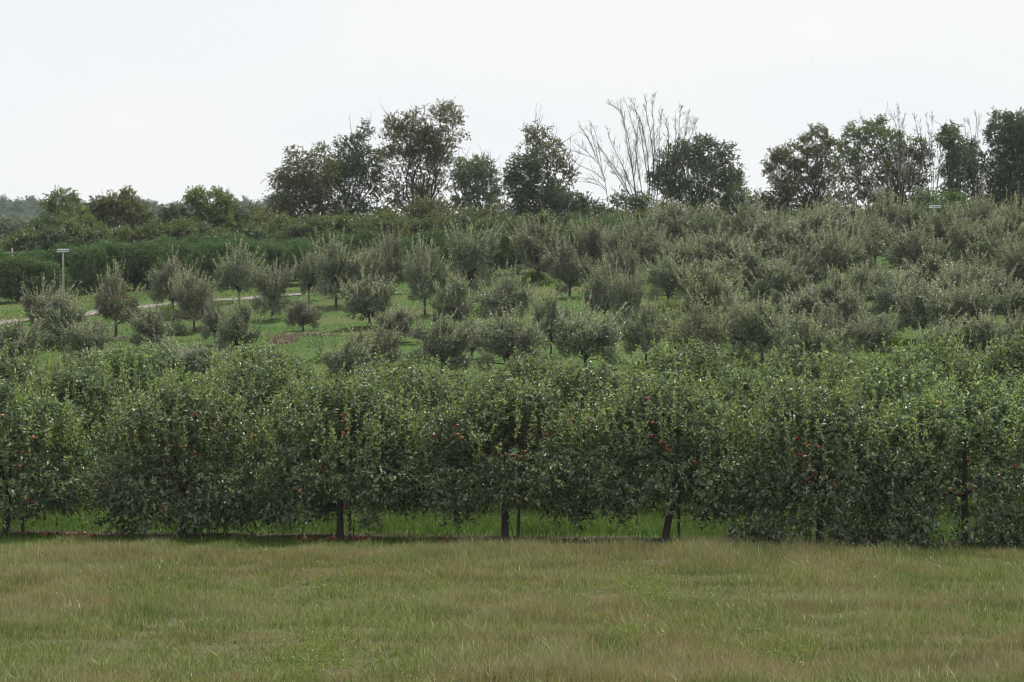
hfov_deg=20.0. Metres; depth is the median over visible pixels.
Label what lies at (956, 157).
ivy clad snag
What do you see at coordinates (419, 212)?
hedgerow bush
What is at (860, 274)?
old apple tree
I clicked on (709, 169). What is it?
leafy tree
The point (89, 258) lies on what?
orchard tree
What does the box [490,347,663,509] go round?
apple tree
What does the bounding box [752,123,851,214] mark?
leafy tree
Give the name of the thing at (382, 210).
hedgerow bush
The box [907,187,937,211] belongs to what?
hedgerow bush
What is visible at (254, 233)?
undergrowth bush
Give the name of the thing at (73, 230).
undergrowth bush
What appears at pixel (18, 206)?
tree
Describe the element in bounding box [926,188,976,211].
hedgerow bush
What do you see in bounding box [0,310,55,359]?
old apple tree
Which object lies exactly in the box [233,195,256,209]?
tree
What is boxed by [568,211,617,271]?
old apple tree
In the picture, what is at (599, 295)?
old apple tree
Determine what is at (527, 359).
apple tree
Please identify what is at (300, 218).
hedgerow bush
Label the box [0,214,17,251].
shrub
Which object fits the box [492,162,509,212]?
bare tree
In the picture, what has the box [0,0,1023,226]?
sky
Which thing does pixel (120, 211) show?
hedgerow bush
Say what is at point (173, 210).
hedgerow bush
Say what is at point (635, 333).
old apple tree
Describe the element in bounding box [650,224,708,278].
old apple tree
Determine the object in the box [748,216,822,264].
old apple tree
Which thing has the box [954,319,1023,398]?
apple tree
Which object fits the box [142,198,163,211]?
tree
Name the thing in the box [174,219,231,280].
undergrowth bush
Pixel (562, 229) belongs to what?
orchard tree
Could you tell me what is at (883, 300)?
old apple tree
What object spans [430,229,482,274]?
orchard tree
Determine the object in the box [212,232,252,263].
orchard tree
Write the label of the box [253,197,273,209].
tree
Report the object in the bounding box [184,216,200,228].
hedgerow bush
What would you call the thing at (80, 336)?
old apple tree
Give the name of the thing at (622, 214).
undergrowth bush
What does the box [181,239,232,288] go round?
orchard tree
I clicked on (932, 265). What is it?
old apple tree
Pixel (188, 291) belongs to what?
old apple tree
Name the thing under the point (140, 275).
orchard tree
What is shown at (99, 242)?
orchard tree
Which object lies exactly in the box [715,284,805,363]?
old apple tree
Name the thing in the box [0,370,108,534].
apple tree
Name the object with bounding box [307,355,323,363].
weed clump
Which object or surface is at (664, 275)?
old apple tree
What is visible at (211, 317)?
old apple tree
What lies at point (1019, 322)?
old apple tree
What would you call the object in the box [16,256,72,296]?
orchard tree
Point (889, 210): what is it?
old apple tree
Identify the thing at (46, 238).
undergrowth bush
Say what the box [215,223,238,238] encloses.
undergrowth bush
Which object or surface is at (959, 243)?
old apple tree
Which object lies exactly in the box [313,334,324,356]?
sapling
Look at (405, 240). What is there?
orchard tree
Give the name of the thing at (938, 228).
old apple tree
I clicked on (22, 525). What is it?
tree stake
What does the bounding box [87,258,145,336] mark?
old apple tree
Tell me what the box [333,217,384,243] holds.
undergrowth bush
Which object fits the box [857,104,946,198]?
bare tree
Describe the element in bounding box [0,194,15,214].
tree
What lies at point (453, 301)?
old apple tree
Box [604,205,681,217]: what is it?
hedgerow bush
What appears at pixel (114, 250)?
orchard tree
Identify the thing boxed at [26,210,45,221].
tree
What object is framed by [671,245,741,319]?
old apple tree
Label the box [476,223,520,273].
orchard tree
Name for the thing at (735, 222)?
old apple tree
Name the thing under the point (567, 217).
undergrowth bush
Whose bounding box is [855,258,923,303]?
old apple tree
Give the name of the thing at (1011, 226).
old apple tree
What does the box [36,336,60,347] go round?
weed clump
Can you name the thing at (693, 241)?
old apple tree
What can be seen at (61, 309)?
old apple tree
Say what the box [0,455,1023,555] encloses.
orchard grass
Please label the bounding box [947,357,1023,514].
apple tree
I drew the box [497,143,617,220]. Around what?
leafy tree
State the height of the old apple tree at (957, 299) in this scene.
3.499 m
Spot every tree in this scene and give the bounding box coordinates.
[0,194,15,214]
[0,209,20,220]
[0,247,10,258]
[0,253,49,302]
[0,256,15,301]
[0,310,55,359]
[0,337,61,471]
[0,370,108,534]
[1,196,32,215]
[2,347,153,503]
[13,245,49,260]
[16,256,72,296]
[18,272,86,332]
[23,195,42,209]
[25,204,44,215]
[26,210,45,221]
[31,279,98,348]
[42,241,81,291]
[47,313,117,363]
[60,242,114,293]
[62,344,109,369]
[65,192,81,216]
[75,336,200,476]
[78,237,124,290]
[78,368,290,540]
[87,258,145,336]
[97,235,144,289]
[121,238,166,290]
[121,299,179,350]
[122,241,148,289]
[138,326,195,376]
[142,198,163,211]
[142,245,204,308]
[144,207,162,218]
[144,233,182,286]
[151,237,201,285]
[151,341,333,507]
[164,259,221,331]
[166,336,249,379]
[167,200,190,212]
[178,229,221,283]
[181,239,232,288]
[186,328,339,477]
[200,284,228,344]
[208,288,264,360]
[211,230,266,299]
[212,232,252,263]
[217,236,273,286]
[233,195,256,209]
[236,362,441,538]
[241,348,306,364]
[247,254,296,320]
[252,239,300,282]
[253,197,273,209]
[254,140,349,219]
[255,236,292,275]
[262,193,277,203]
[278,239,321,279]
[279,236,314,279]
[282,291,324,330]
[285,241,324,300]
[309,219,371,306]
[313,226,362,277]
[315,324,376,379]
[321,115,386,216]
[329,347,463,460]
[335,262,403,327]
[335,357,496,514]
[338,312,404,370]
[346,227,393,275]
[349,239,393,289]
[355,221,417,287]
[369,96,470,215]
[373,302,417,339]
[378,236,410,279]
[397,225,453,315]
[401,224,447,271]
[401,362,607,540]
[404,301,477,373]
[424,265,476,325]
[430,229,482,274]
[443,211,504,299]
[445,144,505,214]
[451,306,489,354]
[460,342,590,462]
[465,300,559,373]
[471,257,542,323]
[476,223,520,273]
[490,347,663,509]
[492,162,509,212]
[492,230,528,273]
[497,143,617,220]
[504,199,570,282]
[514,103,584,215]
[524,278,580,356]
[536,230,597,297]
[540,220,579,259]
[548,290,629,368]
[560,215,610,261]
[564,119,609,212]
[564,360,770,542]
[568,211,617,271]
[575,253,629,316]
[584,91,698,207]
[597,214,644,250]
[597,230,645,292]
[600,203,653,267]
[601,259,648,326]
[606,184,680,214]
[608,328,744,473]
[617,290,677,359]
[623,215,679,279]
[634,218,657,244]
[637,246,701,304]
[641,188,721,245]
[644,131,749,212]
[648,279,735,364]
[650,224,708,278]
[656,358,817,512]
[671,228,720,268]
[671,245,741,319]
[683,199,728,249]
[692,250,748,293]
[696,220,758,263]
[697,271,766,355]
[705,238,780,298]
[709,356,927,547]
[713,180,763,215]
[713,184,781,240]
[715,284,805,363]
[736,204,795,261]
[740,202,796,239]
[741,251,827,311]
[744,335,872,489]
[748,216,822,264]
[749,232,824,295]
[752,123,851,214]
[760,298,848,367]
[767,275,843,325]
[777,213,796,225]
[780,194,841,236]
[787,188,862,235]
[789,220,843,263]
[804,298,859,357]
[808,213,866,283]
[808,263,868,318]
[808,281,885,343]
[813,347,879,378]
[815,353,989,505]
[823,199,889,273]
[833,103,939,211]
[835,254,895,307]
[843,305,899,361]
[846,326,1003,497]
[848,203,903,263]
[854,184,905,250]
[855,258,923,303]
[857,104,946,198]
[858,366,1023,550]
[860,133,927,205]
[865,266,934,315]
[877,215,954,271]
[885,268,952,334]
[887,193,947,241]
[895,249,957,288]
[914,304,995,353]
[915,201,953,240]
[917,194,981,258]
[921,254,989,296]
[921,270,1004,334]
[937,198,974,225]
[938,245,1015,291]
[940,210,999,270]
[943,330,999,369]
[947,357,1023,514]
[949,301,1018,355]
[950,180,1013,231]
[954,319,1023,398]
[962,113,989,180]
[963,206,1023,266]
[972,263,1023,326]
[978,106,1023,214]
[978,305,1023,353]
[981,235,1023,290]
[991,182,1023,243]
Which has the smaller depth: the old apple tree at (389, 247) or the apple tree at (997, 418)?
the apple tree at (997, 418)
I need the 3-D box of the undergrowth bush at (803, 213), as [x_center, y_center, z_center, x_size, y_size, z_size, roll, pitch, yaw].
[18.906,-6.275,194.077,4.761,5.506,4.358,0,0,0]
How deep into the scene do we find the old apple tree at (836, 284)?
135.00 m
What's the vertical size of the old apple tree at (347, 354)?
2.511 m
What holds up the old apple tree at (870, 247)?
on the ground at (330, 309)
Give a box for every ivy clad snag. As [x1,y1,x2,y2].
[932,118,975,201]
[960,133,994,202]
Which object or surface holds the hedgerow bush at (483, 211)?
on the ground at (330, 309)
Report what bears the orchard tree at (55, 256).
on the ground at (330, 309)
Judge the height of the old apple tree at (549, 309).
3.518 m
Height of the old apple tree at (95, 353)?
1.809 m
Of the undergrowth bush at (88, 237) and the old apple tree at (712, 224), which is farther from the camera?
the undergrowth bush at (88, 237)
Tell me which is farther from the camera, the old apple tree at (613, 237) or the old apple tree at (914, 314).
the old apple tree at (613, 237)
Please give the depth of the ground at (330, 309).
60.86 m
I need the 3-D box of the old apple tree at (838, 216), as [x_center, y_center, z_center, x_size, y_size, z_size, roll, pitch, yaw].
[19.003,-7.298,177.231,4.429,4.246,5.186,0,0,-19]
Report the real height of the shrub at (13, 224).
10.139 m
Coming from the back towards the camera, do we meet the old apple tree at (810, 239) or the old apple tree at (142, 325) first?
the old apple tree at (810, 239)
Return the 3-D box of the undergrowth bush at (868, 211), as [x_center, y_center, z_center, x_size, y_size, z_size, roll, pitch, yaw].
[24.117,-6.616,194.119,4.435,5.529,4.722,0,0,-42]
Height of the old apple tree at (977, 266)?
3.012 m
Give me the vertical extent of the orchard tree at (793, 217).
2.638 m
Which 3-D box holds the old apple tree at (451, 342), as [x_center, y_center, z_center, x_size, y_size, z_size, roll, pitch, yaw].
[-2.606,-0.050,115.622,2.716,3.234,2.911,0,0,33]
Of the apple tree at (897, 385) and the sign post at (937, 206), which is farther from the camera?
the sign post at (937, 206)
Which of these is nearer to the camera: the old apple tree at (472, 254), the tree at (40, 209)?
the old apple tree at (472, 254)
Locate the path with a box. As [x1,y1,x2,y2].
[0,293,300,323]
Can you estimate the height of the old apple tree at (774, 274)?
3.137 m
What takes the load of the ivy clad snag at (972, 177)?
on the ground at (330, 309)
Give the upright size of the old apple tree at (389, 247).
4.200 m
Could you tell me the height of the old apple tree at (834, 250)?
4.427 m
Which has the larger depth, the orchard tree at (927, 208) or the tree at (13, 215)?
the tree at (13, 215)
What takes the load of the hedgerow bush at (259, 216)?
on the ground at (330, 309)
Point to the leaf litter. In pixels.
(288, 338)
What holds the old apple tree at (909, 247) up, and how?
on the ground at (330, 309)
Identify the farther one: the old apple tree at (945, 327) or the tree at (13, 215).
the tree at (13, 215)
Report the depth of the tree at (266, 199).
1035.86 m
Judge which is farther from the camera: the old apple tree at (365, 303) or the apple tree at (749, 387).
the old apple tree at (365, 303)
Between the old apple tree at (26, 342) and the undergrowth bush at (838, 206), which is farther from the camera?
the undergrowth bush at (838, 206)
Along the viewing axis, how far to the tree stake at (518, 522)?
59.38 m
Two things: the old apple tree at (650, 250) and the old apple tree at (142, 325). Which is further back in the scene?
the old apple tree at (650, 250)
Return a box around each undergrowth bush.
[0,223,39,255]
[19,223,82,286]
[53,217,100,242]
[70,222,120,247]
[98,224,149,282]
[129,218,169,282]
[144,213,207,279]
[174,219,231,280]
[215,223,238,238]
[229,222,278,241]
[252,211,302,241]
[275,211,321,245]
[300,207,355,243]
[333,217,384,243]
[350,210,415,240]
[387,212,432,238]
[414,210,466,248]
[432,210,486,263]
[464,211,510,237]
[492,215,528,233]
[517,209,560,225]
[554,209,587,256]
[580,207,610,256]
[591,208,635,252]
[631,210,658,236]
[685,205,721,218]
[765,209,797,221]
[783,207,809,218]
[809,202,849,216]
[841,202,868,223]
[858,202,880,218]
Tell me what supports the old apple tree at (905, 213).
on the ground at (330, 309)
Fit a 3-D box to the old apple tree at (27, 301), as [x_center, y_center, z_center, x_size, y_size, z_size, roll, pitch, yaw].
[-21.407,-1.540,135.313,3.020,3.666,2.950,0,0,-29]
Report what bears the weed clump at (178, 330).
on the ground at (330, 309)
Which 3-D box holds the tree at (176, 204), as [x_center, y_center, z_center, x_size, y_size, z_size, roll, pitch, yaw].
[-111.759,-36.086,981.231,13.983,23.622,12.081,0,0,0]
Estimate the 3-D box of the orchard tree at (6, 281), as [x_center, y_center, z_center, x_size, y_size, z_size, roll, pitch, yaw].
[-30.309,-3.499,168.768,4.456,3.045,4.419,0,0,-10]
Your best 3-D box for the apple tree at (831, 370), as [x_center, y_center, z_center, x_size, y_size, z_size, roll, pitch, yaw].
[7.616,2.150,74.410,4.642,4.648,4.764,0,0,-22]
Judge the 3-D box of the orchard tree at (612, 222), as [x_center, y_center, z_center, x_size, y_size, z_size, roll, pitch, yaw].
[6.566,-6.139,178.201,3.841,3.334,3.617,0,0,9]
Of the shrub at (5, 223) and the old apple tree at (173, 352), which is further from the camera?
the shrub at (5, 223)
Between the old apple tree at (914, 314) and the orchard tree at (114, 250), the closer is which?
the old apple tree at (914, 314)
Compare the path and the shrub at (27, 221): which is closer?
the path
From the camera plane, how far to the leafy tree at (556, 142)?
205.69 m
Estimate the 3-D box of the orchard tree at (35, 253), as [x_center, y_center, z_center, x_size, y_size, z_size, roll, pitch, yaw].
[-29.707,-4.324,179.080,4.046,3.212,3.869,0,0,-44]
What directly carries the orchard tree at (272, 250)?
on the ground at (330, 309)
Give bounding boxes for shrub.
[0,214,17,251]
[0,216,30,245]
[11,214,41,232]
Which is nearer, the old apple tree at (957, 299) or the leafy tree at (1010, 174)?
the old apple tree at (957, 299)
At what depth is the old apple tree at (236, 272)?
158.57 m
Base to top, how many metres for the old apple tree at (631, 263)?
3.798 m
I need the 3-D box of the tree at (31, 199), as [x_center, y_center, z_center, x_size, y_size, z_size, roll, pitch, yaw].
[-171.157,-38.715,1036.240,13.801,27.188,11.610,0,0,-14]
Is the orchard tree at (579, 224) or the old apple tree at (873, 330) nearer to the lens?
the old apple tree at (873, 330)
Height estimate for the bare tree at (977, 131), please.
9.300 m
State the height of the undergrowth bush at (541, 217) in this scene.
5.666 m
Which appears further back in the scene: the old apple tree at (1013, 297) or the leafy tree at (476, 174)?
the leafy tree at (476, 174)
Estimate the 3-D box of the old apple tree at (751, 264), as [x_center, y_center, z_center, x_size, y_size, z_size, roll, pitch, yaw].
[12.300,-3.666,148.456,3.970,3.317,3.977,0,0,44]
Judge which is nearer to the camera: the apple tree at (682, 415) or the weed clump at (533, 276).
the apple tree at (682, 415)
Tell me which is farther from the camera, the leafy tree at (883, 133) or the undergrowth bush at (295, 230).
the leafy tree at (883, 133)
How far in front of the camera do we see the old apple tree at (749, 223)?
176.35 m
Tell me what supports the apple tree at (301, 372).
on the ground at (330, 309)
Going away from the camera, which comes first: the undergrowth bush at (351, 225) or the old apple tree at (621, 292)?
the old apple tree at (621, 292)
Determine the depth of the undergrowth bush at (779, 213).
189.48 m
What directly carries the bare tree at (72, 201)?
on the ground at (330, 309)
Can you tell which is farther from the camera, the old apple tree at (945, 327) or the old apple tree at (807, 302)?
the old apple tree at (807, 302)
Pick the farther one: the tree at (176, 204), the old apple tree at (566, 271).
the tree at (176, 204)
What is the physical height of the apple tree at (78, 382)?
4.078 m
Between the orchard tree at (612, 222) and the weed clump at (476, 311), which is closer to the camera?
the weed clump at (476, 311)
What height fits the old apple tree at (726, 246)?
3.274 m
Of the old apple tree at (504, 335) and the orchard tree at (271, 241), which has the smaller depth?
the old apple tree at (504, 335)
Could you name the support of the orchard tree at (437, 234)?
on the ground at (330, 309)
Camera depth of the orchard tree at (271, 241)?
178.65 m
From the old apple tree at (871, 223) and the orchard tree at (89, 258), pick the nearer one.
the old apple tree at (871, 223)
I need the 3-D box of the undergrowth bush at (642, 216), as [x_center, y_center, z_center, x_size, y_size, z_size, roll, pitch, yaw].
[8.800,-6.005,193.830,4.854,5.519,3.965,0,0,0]
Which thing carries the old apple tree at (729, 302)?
on the ground at (330, 309)
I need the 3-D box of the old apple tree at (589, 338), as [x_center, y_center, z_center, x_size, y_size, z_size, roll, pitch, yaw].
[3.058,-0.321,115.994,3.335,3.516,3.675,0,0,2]
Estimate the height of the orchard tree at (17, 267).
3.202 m
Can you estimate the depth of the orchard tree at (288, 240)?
178.53 m
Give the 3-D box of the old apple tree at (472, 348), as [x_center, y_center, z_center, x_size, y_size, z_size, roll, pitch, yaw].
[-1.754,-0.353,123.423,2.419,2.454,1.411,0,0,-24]
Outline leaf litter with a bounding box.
[107,324,349,344]
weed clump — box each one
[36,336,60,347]
[123,345,145,356]
[151,302,181,320]
[165,322,188,335]
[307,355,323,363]
[467,304,493,317]
[517,270,549,282]
[655,295,682,319]
[888,329,910,346]
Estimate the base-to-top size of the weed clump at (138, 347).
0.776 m
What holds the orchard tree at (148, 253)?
on the ground at (330, 309)
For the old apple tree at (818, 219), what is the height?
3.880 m
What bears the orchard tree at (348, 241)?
on the ground at (330, 309)
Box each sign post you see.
[56,248,68,288]
[929,205,940,212]
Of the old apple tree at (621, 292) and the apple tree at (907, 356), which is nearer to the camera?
the apple tree at (907, 356)
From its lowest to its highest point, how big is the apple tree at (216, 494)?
3.748 m
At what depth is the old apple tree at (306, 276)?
156.13 m
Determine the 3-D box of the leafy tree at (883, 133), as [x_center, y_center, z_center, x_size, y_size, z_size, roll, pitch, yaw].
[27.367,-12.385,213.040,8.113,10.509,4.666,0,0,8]
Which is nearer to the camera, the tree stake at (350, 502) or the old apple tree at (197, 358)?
the tree stake at (350, 502)
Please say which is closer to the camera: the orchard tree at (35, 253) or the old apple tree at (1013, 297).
the old apple tree at (1013, 297)
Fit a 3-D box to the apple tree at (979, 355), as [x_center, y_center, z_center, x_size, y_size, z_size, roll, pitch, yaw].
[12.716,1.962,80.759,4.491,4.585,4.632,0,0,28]
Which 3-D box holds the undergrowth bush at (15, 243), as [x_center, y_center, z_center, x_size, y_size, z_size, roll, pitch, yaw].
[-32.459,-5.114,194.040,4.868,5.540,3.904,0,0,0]
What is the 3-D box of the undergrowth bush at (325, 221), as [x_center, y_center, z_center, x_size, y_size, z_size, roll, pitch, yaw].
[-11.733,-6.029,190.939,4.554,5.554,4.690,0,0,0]
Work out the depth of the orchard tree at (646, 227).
181.58 m
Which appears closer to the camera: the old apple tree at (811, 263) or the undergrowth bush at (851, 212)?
the old apple tree at (811, 263)
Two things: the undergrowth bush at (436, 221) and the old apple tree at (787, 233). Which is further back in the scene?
the undergrowth bush at (436, 221)
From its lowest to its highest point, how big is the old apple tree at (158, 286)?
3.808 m
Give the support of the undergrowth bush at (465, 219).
on the ground at (330, 309)
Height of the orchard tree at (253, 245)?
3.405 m
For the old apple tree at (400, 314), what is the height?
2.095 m
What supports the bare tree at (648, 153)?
on the ground at (330, 309)
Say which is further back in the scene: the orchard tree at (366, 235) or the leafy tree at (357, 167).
the leafy tree at (357, 167)
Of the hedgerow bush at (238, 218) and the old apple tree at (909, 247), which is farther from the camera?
the hedgerow bush at (238, 218)
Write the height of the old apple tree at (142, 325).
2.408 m
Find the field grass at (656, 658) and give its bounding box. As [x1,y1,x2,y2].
[0,530,1023,681]
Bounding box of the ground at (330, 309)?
[0,245,1023,681]
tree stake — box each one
[21,455,23,532]
[349,455,351,538]
[517,477,519,539]
[677,458,679,539]
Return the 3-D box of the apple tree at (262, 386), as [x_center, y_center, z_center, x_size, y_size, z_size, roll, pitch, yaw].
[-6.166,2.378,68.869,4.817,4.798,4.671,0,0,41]
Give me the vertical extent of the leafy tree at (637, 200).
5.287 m
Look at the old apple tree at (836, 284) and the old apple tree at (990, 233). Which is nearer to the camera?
the old apple tree at (836, 284)
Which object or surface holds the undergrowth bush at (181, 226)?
on the ground at (330, 309)
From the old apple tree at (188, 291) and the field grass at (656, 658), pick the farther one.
the old apple tree at (188, 291)
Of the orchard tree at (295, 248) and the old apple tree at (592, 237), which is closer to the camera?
the old apple tree at (592, 237)
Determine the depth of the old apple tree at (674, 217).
176.08 m
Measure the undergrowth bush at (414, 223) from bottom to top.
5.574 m
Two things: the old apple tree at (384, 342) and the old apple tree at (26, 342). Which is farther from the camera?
the old apple tree at (26, 342)
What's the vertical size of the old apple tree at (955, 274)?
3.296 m
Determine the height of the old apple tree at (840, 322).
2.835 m
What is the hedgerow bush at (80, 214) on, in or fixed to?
on the ground at (330, 309)
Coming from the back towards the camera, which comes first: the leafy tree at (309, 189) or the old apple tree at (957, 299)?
the leafy tree at (309, 189)
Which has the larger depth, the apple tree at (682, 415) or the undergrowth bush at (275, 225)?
the undergrowth bush at (275, 225)
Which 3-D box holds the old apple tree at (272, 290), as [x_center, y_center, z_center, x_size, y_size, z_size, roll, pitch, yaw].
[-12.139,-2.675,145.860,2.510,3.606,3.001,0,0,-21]
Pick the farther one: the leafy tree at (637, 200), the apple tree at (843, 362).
the leafy tree at (637, 200)
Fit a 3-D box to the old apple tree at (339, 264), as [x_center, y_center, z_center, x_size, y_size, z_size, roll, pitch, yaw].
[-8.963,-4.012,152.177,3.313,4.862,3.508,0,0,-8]
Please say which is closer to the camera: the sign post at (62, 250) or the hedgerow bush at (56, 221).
the sign post at (62, 250)
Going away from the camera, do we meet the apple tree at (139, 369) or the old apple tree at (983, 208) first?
the apple tree at (139, 369)
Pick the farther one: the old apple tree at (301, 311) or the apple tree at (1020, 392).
the old apple tree at (301, 311)
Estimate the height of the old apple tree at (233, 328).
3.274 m
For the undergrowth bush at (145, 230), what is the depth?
190.39 m
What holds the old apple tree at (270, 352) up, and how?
on the ground at (330, 309)
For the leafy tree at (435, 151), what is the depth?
209.62 m
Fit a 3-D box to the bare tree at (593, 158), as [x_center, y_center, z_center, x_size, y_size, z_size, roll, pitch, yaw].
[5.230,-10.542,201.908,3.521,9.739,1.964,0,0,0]
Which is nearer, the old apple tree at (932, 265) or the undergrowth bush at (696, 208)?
the old apple tree at (932, 265)
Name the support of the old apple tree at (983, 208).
on the ground at (330, 309)
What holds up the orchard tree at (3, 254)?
on the ground at (330, 309)
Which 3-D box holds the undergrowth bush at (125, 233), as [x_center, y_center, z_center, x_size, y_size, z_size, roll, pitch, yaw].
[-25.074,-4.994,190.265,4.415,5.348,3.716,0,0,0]
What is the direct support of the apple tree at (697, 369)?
on the ground at (330, 309)
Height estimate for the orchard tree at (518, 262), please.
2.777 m
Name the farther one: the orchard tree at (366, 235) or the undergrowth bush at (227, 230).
the undergrowth bush at (227, 230)
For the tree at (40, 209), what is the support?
on the ground at (330, 309)
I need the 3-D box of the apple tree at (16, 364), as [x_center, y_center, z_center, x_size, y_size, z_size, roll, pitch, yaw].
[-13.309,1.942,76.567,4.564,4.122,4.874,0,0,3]
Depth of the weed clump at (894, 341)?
125.83 m
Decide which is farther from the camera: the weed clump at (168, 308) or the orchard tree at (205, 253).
the orchard tree at (205, 253)
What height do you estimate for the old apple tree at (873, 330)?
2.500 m
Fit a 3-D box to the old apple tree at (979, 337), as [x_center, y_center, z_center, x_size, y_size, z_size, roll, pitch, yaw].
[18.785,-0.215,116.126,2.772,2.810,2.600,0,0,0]
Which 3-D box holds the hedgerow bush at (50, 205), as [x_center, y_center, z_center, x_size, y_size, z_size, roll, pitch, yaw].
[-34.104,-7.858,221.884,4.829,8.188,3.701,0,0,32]
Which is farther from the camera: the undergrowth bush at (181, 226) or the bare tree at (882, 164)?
the bare tree at (882, 164)
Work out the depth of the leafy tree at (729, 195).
211.56 m
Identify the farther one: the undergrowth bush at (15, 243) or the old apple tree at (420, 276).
the undergrowth bush at (15, 243)
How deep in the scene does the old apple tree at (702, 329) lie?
114.99 m
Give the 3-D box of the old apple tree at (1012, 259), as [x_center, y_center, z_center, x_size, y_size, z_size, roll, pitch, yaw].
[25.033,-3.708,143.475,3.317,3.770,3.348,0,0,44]
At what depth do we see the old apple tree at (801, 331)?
109.63 m
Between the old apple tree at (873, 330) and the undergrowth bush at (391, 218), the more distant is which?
the undergrowth bush at (391, 218)
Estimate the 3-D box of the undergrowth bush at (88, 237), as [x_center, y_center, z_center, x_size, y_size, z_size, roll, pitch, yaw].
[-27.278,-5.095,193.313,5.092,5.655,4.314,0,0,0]
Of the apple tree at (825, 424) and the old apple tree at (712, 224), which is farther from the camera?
the old apple tree at (712, 224)
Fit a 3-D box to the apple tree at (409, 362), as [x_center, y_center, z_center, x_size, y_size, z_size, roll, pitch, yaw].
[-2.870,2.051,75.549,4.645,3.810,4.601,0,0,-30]
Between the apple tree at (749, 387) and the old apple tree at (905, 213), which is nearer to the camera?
the apple tree at (749, 387)
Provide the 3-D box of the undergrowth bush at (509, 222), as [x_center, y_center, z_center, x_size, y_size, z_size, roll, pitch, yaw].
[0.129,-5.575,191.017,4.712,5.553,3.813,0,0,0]
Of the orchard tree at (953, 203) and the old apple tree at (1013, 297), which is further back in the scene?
the orchard tree at (953, 203)
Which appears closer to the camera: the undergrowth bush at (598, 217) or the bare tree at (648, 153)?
the undergrowth bush at (598, 217)
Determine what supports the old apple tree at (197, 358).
on the ground at (330, 309)
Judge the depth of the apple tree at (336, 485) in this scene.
59.48 m
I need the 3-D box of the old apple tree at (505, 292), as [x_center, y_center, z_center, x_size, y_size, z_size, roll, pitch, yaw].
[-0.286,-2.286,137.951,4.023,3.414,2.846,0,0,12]
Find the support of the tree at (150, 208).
on the ground at (330, 309)
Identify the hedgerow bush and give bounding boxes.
[24,212,69,233]
[33,185,84,224]
[56,201,107,230]
[81,184,159,230]
[150,201,192,224]
[178,185,237,234]
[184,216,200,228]
[227,198,265,233]
[242,205,291,229]
[289,213,329,223]
[344,209,374,224]
[367,202,404,218]
[401,192,465,224]
[456,196,519,222]
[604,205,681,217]
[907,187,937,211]
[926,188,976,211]
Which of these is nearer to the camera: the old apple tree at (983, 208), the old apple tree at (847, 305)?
the old apple tree at (847, 305)
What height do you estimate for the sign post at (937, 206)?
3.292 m
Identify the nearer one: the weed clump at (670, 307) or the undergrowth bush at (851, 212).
the weed clump at (670, 307)
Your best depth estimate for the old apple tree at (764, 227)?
164.64 m
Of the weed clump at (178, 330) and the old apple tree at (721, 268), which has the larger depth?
the old apple tree at (721, 268)
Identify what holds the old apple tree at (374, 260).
on the ground at (330, 309)
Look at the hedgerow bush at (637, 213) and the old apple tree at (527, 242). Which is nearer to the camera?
the old apple tree at (527, 242)
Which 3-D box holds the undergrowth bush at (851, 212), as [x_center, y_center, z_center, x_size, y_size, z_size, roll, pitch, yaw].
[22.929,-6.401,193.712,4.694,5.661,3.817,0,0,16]
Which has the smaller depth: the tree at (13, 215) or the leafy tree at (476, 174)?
the leafy tree at (476, 174)
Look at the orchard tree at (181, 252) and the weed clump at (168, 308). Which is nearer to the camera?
the weed clump at (168, 308)
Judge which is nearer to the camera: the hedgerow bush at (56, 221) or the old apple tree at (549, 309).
the old apple tree at (549, 309)
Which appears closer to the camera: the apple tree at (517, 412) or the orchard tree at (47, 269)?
the apple tree at (517, 412)
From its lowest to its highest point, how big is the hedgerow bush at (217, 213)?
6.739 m
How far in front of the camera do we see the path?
159.89 m
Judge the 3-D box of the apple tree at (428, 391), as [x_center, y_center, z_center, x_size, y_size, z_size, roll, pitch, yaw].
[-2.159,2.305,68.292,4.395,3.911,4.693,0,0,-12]
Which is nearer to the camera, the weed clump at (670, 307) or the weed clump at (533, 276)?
the weed clump at (670, 307)
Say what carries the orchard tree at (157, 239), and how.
on the ground at (330, 309)
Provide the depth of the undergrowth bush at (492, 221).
191.84 m

